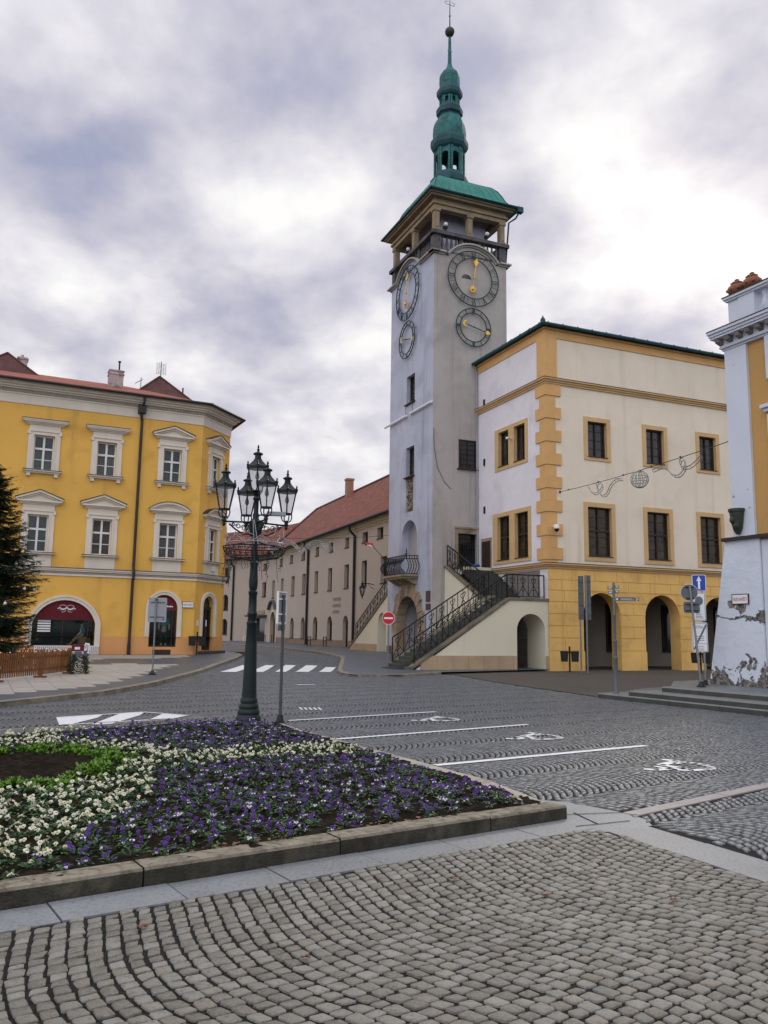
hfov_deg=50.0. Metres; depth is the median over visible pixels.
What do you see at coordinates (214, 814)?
pansy plant
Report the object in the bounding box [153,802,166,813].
pansy plant
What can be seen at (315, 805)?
pansy plant
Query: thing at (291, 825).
pansy plant
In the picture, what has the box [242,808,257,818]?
pansy plant
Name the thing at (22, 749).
green tuft
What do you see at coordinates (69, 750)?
green tuft
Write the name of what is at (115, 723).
flush kerb
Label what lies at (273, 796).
pansy plant
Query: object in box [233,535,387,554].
street garland
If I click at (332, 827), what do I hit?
pansy plant
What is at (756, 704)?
stone steps
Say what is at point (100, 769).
green tuft
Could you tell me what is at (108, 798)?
pansy plant
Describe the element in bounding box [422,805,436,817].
pansy plant
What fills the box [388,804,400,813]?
pansy plant
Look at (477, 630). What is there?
entrance staircase
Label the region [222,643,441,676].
tower kerb
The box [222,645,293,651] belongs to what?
street setts
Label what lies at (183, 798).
pansy plant
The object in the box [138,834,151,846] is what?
pansy plant
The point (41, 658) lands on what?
picket fence
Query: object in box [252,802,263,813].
pansy plant
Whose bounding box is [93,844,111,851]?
pansy plant
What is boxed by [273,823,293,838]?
pansy plant
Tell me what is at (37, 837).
pansy plant
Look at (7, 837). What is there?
pansy plant
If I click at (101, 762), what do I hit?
green tuft
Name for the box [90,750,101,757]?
green tuft
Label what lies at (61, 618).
shop window
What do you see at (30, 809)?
pansy plant
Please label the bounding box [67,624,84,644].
mannequin
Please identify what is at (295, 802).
pansy plant
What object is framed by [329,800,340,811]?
pansy plant
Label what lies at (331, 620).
window
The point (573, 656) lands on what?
litter bin
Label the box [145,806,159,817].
pansy plant
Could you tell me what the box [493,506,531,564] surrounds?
window
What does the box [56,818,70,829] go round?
pansy plant
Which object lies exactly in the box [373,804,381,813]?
pansy plant
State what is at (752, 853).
ground
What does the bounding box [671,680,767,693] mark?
stone landing
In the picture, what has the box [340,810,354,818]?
pansy plant
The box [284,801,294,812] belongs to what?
pansy plant
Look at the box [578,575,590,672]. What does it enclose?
information board
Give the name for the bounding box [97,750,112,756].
green tuft
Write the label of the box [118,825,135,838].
pansy plant
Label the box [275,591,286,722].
parking sign
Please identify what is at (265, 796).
pansy plant
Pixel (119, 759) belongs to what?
green tuft
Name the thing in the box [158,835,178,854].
pansy plant
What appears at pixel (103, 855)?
pansy plant
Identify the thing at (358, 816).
pansy plant
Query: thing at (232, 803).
pansy plant
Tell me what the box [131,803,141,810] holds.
pansy plant
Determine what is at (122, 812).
pansy plant
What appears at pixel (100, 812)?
pansy plant
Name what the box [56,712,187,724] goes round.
hatched marking
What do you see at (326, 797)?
pansy plant
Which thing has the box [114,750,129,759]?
green tuft
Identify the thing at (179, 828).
pansy plant
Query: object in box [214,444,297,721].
street lamp
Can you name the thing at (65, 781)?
green tuft
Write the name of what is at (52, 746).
green tuft
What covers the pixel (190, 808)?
pansy plant
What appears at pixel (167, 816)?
pansy plant
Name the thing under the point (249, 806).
pansy plant
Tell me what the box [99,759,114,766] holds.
green tuft
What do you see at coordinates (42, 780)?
green tuft
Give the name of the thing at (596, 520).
window
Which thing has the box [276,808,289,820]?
pansy plant
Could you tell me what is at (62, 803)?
pansy plant
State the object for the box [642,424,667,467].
window
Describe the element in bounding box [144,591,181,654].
door
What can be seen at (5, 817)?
pansy plant
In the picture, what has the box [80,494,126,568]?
window
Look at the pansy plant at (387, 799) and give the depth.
8.07 m
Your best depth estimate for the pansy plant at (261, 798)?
7.89 m
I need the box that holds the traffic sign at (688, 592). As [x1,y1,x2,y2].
[680,584,705,686]
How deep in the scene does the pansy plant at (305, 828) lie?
6.96 m
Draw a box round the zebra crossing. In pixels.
[221,665,335,671]
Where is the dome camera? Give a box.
[552,524,559,531]
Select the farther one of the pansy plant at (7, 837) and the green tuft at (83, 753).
the green tuft at (83, 753)
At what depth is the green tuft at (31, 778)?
8.93 m
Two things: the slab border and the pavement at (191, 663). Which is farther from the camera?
the pavement at (191, 663)
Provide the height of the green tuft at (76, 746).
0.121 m
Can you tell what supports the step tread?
attached to the stone steps at (756, 704)
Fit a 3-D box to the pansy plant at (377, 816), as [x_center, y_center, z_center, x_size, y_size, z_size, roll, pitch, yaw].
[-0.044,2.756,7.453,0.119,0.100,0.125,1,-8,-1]
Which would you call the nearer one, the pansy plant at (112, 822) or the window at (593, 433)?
the pansy plant at (112, 822)
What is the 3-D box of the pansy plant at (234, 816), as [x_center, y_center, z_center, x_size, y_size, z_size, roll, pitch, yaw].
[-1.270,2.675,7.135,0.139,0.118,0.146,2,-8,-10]
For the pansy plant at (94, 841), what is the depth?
6.42 m
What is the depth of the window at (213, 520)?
45.97 m
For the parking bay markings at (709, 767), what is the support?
on the plaza setts at (747, 821)
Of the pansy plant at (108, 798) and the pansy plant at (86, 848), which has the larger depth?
the pansy plant at (108, 798)
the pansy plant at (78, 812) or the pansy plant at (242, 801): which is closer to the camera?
the pansy plant at (78, 812)
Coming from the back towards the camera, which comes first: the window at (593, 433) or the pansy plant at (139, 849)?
the window at (593, 433)
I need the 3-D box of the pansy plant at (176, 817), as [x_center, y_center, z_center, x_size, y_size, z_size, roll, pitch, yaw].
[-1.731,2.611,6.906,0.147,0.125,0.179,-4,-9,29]
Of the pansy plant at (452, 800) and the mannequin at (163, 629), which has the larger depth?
the mannequin at (163, 629)
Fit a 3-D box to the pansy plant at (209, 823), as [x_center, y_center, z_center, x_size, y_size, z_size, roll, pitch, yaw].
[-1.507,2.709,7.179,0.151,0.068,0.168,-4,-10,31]
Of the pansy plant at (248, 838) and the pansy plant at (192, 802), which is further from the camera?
the pansy plant at (192, 802)
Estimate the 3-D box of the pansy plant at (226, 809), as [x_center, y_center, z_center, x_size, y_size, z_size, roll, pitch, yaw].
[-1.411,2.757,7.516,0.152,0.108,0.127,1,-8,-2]
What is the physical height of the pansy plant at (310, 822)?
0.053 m
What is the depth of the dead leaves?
6.60 m
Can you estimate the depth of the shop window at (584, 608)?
46.03 m
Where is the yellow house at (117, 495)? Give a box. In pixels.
[0,352,245,654]
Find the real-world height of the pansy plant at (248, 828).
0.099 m
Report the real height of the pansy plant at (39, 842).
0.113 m
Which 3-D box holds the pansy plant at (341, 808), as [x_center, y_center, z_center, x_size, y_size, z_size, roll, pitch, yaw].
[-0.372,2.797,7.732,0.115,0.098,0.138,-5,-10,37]
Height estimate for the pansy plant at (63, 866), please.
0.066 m
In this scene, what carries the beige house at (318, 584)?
on the ground at (752, 853)
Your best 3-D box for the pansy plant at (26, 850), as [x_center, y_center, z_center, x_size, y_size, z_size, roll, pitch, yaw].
[-2.515,2.446,5.817,0.132,0.118,0.170,0,-8,5]
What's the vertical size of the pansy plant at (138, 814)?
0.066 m
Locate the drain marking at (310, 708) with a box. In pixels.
[299,707,321,709]
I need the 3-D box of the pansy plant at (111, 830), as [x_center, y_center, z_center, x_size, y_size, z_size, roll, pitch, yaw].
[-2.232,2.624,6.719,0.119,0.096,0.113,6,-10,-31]
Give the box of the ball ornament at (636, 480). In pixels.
[630,470,648,487]
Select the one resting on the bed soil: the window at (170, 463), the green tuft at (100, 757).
the green tuft at (100, 757)
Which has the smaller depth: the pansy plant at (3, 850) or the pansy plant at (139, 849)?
the pansy plant at (3, 850)
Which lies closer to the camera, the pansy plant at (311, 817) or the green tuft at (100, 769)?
the pansy plant at (311, 817)
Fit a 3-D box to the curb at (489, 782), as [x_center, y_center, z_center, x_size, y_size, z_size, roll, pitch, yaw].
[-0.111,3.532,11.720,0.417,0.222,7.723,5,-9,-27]
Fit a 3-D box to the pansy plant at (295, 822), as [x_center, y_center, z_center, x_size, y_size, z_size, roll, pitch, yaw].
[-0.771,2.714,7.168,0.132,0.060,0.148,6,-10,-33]
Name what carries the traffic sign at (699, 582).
on the stone landing
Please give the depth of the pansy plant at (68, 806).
7.54 m
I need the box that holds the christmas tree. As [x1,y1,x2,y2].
[0,464,50,669]
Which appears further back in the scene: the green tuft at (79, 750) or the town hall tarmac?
the town hall tarmac
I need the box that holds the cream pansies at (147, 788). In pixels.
[0,725,372,809]
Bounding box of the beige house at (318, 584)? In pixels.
[222,474,388,647]
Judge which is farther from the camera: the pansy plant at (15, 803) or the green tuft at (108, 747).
the green tuft at (108, 747)
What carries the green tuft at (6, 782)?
on the bed soil
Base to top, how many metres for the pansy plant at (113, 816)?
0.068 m
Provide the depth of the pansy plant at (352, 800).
8.14 m
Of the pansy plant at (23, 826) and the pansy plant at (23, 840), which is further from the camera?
the pansy plant at (23, 826)
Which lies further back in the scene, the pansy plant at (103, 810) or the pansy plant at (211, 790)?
the pansy plant at (211, 790)
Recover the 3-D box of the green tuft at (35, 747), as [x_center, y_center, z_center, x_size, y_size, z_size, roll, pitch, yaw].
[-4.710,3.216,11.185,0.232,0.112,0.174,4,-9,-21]
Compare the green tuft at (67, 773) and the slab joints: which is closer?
the slab joints
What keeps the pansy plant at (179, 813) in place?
on the bed soil
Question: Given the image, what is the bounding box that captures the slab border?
[0,800,767,932]
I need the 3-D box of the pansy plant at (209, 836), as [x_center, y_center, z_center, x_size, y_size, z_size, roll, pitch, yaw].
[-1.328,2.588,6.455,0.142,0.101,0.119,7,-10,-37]
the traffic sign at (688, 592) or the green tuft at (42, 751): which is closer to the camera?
the green tuft at (42, 751)
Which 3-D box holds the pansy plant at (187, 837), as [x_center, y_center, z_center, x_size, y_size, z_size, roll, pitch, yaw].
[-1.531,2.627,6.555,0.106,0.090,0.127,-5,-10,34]
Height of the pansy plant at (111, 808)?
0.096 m
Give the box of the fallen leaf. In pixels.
[137,923,148,927]
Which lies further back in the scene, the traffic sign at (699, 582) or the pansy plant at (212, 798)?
the traffic sign at (699, 582)
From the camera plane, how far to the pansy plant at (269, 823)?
6.92 m
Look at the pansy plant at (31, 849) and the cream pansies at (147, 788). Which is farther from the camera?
the cream pansies at (147, 788)
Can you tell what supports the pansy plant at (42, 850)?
on the bed soil
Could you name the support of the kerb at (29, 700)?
on the ground at (752, 853)
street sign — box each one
[182,602,193,607]
[731,594,748,604]
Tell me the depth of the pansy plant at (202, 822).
6.95 m
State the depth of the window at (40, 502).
41.23 m
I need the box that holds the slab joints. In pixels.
[573,812,629,825]
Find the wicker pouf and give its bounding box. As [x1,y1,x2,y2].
[77,637,90,644]
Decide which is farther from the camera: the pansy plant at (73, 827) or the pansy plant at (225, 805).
the pansy plant at (225, 805)
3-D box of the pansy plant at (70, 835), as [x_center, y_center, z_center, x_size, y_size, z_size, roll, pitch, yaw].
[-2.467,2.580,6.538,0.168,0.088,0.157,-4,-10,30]
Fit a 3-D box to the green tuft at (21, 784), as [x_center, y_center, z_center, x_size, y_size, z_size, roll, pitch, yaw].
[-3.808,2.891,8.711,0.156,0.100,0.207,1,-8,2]
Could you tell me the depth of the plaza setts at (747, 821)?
15.75 m
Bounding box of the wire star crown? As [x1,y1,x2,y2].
[224,520,285,549]
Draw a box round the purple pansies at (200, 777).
[53,716,523,805]
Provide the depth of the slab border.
6.46 m
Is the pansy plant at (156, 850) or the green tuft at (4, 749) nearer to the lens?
the pansy plant at (156, 850)
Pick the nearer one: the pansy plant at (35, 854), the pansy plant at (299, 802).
the pansy plant at (35, 854)
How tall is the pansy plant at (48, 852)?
0.112 m
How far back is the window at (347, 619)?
66.47 m
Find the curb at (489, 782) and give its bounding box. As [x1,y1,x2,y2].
[282,724,542,802]
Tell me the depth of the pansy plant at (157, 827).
6.94 m
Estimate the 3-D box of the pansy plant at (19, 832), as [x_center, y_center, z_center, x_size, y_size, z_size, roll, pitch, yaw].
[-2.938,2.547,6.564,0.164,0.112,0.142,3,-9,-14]
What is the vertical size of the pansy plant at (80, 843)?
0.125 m
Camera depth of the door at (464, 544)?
47.65 m
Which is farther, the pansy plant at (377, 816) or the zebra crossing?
the zebra crossing
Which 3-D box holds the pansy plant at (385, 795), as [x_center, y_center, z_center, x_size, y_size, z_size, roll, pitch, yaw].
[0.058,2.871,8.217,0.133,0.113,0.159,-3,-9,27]
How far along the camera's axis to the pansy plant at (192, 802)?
7.64 m
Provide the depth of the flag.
50.62 m
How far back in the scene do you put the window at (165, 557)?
43.99 m
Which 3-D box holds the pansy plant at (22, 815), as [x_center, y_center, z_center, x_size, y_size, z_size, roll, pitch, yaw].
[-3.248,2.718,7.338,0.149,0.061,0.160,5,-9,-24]
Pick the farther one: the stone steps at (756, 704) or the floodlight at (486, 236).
the floodlight at (486, 236)
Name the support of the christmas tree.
on the pavement slabs at (106, 673)
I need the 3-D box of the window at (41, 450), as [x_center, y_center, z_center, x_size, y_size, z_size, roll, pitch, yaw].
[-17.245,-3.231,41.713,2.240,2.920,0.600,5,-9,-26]
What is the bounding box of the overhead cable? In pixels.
[559,441,727,492]
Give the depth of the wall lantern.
59.86 m
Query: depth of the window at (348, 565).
67.05 m
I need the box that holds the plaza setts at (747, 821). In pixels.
[0,651,767,859]
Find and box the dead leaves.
[166,816,425,854]
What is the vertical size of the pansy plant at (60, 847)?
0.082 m
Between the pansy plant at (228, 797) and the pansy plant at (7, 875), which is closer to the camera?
the pansy plant at (7, 875)
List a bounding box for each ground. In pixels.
[0,652,767,922]
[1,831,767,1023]
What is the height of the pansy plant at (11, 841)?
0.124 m
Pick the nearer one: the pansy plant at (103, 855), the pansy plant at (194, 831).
the pansy plant at (103, 855)
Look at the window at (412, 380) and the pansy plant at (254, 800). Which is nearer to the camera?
the pansy plant at (254, 800)
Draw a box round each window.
[15,489,64,566]
[22,416,69,477]
[25,595,100,654]
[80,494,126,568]
[86,424,130,483]
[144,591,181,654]
[148,501,190,571]
[152,426,195,488]
[203,508,227,575]
[206,435,231,496]
[222,619,226,634]
[223,596,227,610]
[327,620,331,639]
[343,565,348,588]
[346,619,347,646]
[364,561,366,585]
[403,447,414,478]
[404,376,414,406]
[457,439,478,470]
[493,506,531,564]
[495,418,527,472]
[583,416,610,462]
[583,502,616,561]
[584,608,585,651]
[605,604,611,651]
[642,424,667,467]
[643,507,674,565]
[645,616,646,651]
[661,606,670,651]
[695,432,719,474]
[696,512,724,567]
[713,607,717,639]
[764,335,767,378]
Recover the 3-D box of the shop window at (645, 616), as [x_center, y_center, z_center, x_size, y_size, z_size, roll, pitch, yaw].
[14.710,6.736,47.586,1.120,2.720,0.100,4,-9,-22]
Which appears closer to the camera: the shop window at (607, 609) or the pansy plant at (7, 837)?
the pansy plant at (7, 837)
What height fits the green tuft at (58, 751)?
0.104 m
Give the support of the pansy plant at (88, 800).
on the bed soil
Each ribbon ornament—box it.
[588,478,622,496]
[652,455,701,477]
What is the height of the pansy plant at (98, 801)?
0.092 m
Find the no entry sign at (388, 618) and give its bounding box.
[382,612,394,666]
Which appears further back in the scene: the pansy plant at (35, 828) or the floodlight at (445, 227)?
the floodlight at (445, 227)
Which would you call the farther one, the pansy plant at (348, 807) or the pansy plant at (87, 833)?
the pansy plant at (348, 807)
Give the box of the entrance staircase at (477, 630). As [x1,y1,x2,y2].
[381,545,548,671]
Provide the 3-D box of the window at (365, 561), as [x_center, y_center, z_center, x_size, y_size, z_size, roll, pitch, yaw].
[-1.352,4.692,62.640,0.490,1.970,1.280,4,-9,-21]
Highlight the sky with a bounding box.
[0,0,767,532]
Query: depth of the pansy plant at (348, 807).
7.63 m
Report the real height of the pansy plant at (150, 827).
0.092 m
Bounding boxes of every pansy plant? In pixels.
[0,809,12,821]
[0,831,18,847]
[0,838,24,856]
[0,847,24,867]
[0,869,17,878]
[5,824,25,839]
[6,798,21,813]
[8,818,24,828]
[11,824,33,836]
[15,838,32,847]
[16,812,27,818]
[17,848,37,867]
[22,804,40,813]
[23,852,43,867]
[24,826,45,838]
[25,844,40,856]
[29,818,42,827]
[30,803,47,817]
[30,840,46,858]
[34,818,52,836]
[34,836,51,845]
[36,847,50,857]
[37,835,56,851]
[38,801,54,809]
[38,848,60,865]
[41,809,58,820]
[48,830,69,843]
[48,863,73,871]
[49,811,61,826]
[53,842,73,854]
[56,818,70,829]
[57,801,72,812]
[59,804,75,813]
[59,809,70,819]
[59,820,74,832]
[64,841,85,856]
[65,830,85,842]
[68,810,82,815]
[68,813,80,822]
[71,825,91,836]
[74,832,89,846]
[75,836,95,851]
[75,846,97,859]
[75,857,93,865]
[78,811,94,822]
[78,813,94,826]
[80,798,93,811]
[80,828,100,844]
[81,808,97,820]
[84,822,101,837]
[85,821,101,828]
[90,802,106,812]
[92,799,106,808]
[92,837,110,845]
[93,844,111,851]
[95,809,114,819]
[97,808,114,818]
[97,846,117,859]
[100,850,117,863]
[101,796,120,808]
[104,800,119,810]
[104,827,117,839]
[106,813,122,820]
[107,820,126,832]
[110,802,128,815]
[114,810,127,822]
[115,842,130,850]
[116,837,132,845]
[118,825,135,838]
[118,838,138,855]
[121,808,136,816]
[122,803,131,809]
[124,817,139,823]
[125,822,139,830]
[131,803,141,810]
[131,812,147,819]
[135,845,150,852]
[136,819,152,826]
[136,829,147,841]
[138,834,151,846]
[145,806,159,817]
[145,823,160,835]
[145,847,164,855]
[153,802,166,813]
[153,816,166,822]
[153,820,169,833]
[153,827,169,835]
[157,840,179,856]
[158,822,172,826]
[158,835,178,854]
[162,815,173,825]
[164,807,174,819]
[170,814,187,828]
[171,824,190,841]
[172,811,187,818]
[179,847,195,852]
[181,796,195,809]
[182,812,197,825]
[183,835,198,846]
[185,801,197,812]
[186,801,200,811]
[188,829,200,835]
[190,816,203,828]
[195,824,210,836]
[196,820,209,829]
[200,804,221,818]
[203,807,217,814]
[203,818,217,825]
[204,827,225,840]
[205,830,225,839]
[205,834,221,848]
[206,789,220,800]
[209,794,223,807]
[209,812,221,818]
[210,818,227,831]
[218,800,233,811]
[222,806,236,818]
[226,795,238,806]
[230,798,246,812]
[231,812,245,826]
[234,823,246,836]
[238,792,251,803]
[239,825,259,838]
[241,804,253,811]
[241,835,256,842]
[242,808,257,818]
[247,816,260,829]
[248,810,262,819]
[251,792,258,803]
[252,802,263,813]
[257,795,272,806]
[257,804,274,811]
[257,815,271,829]
[261,819,280,836]
[263,794,275,802]
[264,803,278,815]
[271,795,284,807]
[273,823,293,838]
[274,805,285,810]
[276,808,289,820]
[277,791,290,803]
[282,818,295,828]
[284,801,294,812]
[286,794,301,805]
[288,822,301,835]
[289,820,304,826]
[293,801,303,811]
[295,812,308,819]
[295,825,310,834]
[299,792,312,804]
[303,797,312,809]
[305,813,321,825]
[305,818,320,825]
[310,803,319,808]
[313,799,331,813]
[321,794,335,805]
[323,825,338,832]
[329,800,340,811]
[335,798,347,810]
[336,814,351,829]
[338,804,346,813]
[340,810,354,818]
[345,805,358,816]
[348,792,361,805]
[351,814,364,821]
[352,802,364,811]
[352,819,363,828]
[360,800,375,806]
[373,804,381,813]
[373,810,383,820]
[375,798,390,809]
[383,793,396,804]
[383,808,398,821]
[385,797,396,806]
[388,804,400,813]
[399,803,413,811]
[401,790,415,801]
[418,801,434,813]
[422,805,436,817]
[434,801,444,811]
[438,797,450,803]
[447,791,458,804]
[447,799,459,813]
[480,796,496,807]
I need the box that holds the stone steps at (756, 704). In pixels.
[598,686,767,716]
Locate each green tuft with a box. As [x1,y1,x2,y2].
[0,745,11,754]
[0,779,11,787]
[3,775,20,784]
[8,776,26,786]
[15,745,32,751]
[16,779,28,788]
[29,741,44,746]
[29,775,45,780]
[29,777,50,786]
[30,744,43,751]
[34,744,47,750]
[36,748,48,753]
[44,783,59,789]
[46,742,57,749]
[47,777,62,784]
[51,747,65,753]
[55,773,72,779]
[57,776,70,786]
[61,743,75,750]
[62,770,77,776]
[63,746,75,753]
[70,743,87,748]
[70,764,92,773]
[73,747,87,753]
[75,762,96,766]
[76,751,88,755]
[83,767,96,775]
[89,763,105,771]
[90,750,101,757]
[93,755,111,760]
[94,766,107,773]
[96,759,111,767]
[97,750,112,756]
[97,771,113,780]
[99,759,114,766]
[104,745,120,750]
[107,749,117,755]
[108,764,126,771]
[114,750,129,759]
[116,755,123,762]
[118,756,131,764]
[130,752,139,758]
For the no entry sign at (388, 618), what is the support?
on the tower pavement at (362, 662)
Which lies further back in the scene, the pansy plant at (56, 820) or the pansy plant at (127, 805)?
the pansy plant at (127, 805)
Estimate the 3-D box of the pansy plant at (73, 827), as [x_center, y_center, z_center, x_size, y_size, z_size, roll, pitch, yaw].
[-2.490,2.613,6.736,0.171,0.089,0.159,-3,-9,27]
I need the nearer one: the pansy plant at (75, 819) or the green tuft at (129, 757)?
the pansy plant at (75, 819)
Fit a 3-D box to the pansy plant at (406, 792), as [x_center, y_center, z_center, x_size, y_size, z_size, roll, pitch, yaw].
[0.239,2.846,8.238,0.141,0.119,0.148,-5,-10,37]
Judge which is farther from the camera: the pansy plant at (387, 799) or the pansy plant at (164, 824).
the pansy plant at (387, 799)
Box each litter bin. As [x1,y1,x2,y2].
[188,632,205,654]
[560,646,578,671]
[691,652,710,673]
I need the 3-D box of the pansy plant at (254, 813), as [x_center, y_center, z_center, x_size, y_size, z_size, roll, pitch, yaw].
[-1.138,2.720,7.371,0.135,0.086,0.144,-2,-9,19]
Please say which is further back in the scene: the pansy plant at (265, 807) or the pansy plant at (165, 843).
the pansy plant at (265, 807)
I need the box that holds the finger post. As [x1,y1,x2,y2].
[608,583,638,693]
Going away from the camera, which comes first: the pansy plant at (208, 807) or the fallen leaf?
the fallen leaf
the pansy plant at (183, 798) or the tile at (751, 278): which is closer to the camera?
the pansy plant at (183, 798)
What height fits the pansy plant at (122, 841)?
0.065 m
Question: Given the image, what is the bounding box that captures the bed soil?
[0,721,540,880]
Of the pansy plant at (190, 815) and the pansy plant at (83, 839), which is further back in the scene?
the pansy plant at (190, 815)
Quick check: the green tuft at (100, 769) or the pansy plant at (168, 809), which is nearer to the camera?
the pansy plant at (168, 809)
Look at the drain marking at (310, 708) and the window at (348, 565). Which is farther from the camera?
the window at (348, 565)
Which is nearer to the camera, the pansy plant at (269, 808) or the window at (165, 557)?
the pansy plant at (269, 808)
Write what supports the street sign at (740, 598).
attached to the ochre house at (740, 650)
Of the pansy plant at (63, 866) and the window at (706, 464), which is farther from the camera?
the window at (706, 464)
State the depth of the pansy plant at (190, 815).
7.18 m
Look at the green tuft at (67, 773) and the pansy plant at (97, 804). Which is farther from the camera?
the green tuft at (67, 773)
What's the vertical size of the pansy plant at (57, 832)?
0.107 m
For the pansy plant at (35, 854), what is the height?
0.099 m
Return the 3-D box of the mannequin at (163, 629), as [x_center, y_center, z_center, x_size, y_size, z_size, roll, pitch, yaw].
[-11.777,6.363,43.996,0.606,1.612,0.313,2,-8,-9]
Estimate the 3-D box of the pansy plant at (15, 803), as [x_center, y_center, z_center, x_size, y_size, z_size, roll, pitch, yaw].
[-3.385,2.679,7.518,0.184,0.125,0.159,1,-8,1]
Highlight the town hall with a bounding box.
[471,315,732,670]
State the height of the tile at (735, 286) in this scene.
0.530 m
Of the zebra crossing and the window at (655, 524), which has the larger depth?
the window at (655, 524)
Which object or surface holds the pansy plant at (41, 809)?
on the bed soil
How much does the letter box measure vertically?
1.176 m
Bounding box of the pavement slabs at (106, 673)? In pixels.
[0,655,189,693]
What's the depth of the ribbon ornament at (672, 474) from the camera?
27.72 m
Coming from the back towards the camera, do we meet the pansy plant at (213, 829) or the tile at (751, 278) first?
the tile at (751, 278)
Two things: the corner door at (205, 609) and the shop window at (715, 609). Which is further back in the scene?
the shop window at (715, 609)
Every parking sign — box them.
[148,598,166,674]
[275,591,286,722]
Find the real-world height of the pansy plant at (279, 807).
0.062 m
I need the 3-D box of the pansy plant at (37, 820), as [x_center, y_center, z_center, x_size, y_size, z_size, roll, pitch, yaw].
[-2.803,2.586,6.761,0.204,0.139,0.176,-1,-8,10]
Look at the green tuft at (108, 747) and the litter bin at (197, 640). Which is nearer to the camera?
the green tuft at (108, 747)
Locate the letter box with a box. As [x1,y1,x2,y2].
[66,643,91,673]
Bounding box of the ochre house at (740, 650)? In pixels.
[706,277,767,687]
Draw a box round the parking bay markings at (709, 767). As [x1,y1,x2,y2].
[288,711,715,770]
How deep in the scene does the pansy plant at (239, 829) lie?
6.89 m
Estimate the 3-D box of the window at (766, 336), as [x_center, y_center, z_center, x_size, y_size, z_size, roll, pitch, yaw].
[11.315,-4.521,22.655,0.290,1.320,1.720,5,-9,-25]
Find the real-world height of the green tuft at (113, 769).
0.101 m
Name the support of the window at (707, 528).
in the town hall
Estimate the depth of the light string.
16.66 m
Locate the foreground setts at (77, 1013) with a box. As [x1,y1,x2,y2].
[0,830,767,1023]
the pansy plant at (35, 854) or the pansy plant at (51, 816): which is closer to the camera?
the pansy plant at (35, 854)
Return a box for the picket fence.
[0,648,73,681]
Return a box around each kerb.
[0,652,242,706]
[0,715,230,729]
[0,801,566,910]
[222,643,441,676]
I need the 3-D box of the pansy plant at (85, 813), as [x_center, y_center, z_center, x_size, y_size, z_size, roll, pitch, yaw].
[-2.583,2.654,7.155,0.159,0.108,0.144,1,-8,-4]
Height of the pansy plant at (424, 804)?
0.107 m
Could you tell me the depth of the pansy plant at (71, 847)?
6.19 m
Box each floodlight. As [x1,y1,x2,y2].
[443,222,447,230]
[484,232,488,239]
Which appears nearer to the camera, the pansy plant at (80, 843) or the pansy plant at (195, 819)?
the pansy plant at (80, 843)
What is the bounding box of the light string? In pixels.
[222,546,282,587]
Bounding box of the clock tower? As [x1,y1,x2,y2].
[380,1,523,653]
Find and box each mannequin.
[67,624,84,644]
[158,619,169,645]
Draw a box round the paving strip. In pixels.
[623,782,767,815]
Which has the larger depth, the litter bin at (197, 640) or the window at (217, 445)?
the window at (217, 445)
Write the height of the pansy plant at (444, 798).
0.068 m
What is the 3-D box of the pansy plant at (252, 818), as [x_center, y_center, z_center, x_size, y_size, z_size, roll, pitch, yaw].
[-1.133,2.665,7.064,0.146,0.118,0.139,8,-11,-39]
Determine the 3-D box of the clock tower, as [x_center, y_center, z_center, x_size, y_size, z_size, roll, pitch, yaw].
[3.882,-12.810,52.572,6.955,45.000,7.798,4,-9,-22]
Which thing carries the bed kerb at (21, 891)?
on the ground at (752, 853)
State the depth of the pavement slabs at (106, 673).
28.43 m
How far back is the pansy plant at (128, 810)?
7.51 m
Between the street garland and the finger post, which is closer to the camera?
the finger post
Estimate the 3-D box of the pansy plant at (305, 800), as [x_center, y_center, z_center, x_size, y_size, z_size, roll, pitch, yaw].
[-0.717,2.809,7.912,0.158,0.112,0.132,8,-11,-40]
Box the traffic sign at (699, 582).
[692,575,708,684]
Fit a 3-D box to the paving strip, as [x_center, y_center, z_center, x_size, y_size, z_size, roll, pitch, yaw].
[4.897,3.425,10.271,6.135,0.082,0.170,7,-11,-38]
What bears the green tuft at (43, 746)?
on the bed soil
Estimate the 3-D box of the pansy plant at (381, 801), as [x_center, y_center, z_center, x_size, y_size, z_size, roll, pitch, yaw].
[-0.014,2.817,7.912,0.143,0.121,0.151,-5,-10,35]
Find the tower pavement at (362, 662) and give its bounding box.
[222,641,538,674]
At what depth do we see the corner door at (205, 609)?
45.54 m
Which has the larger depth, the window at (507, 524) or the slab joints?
the window at (507, 524)
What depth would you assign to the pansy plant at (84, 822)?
7.03 m
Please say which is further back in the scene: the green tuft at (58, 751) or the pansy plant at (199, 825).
the green tuft at (58, 751)
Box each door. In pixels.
[198,592,224,654]
[455,526,478,566]
[481,537,491,567]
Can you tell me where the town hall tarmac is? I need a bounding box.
[452,666,711,696]
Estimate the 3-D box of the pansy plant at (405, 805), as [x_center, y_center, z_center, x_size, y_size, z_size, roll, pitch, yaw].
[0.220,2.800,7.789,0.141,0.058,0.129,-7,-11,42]
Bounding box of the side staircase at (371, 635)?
[348,581,387,650]
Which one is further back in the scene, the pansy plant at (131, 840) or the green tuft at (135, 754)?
the green tuft at (135, 754)
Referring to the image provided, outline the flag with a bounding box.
[365,542,387,562]
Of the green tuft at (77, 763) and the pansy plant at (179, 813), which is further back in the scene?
the green tuft at (77, 763)
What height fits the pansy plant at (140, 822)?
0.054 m
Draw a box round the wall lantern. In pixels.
[359,581,373,597]
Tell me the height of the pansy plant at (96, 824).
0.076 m
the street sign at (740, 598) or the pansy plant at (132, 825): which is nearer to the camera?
the pansy plant at (132, 825)
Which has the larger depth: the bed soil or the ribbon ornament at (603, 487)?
the ribbon ornament at (603, 487)
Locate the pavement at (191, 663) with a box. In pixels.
[0,651,237,701]
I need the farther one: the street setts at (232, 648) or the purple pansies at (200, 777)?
the street setts at (232, 648)

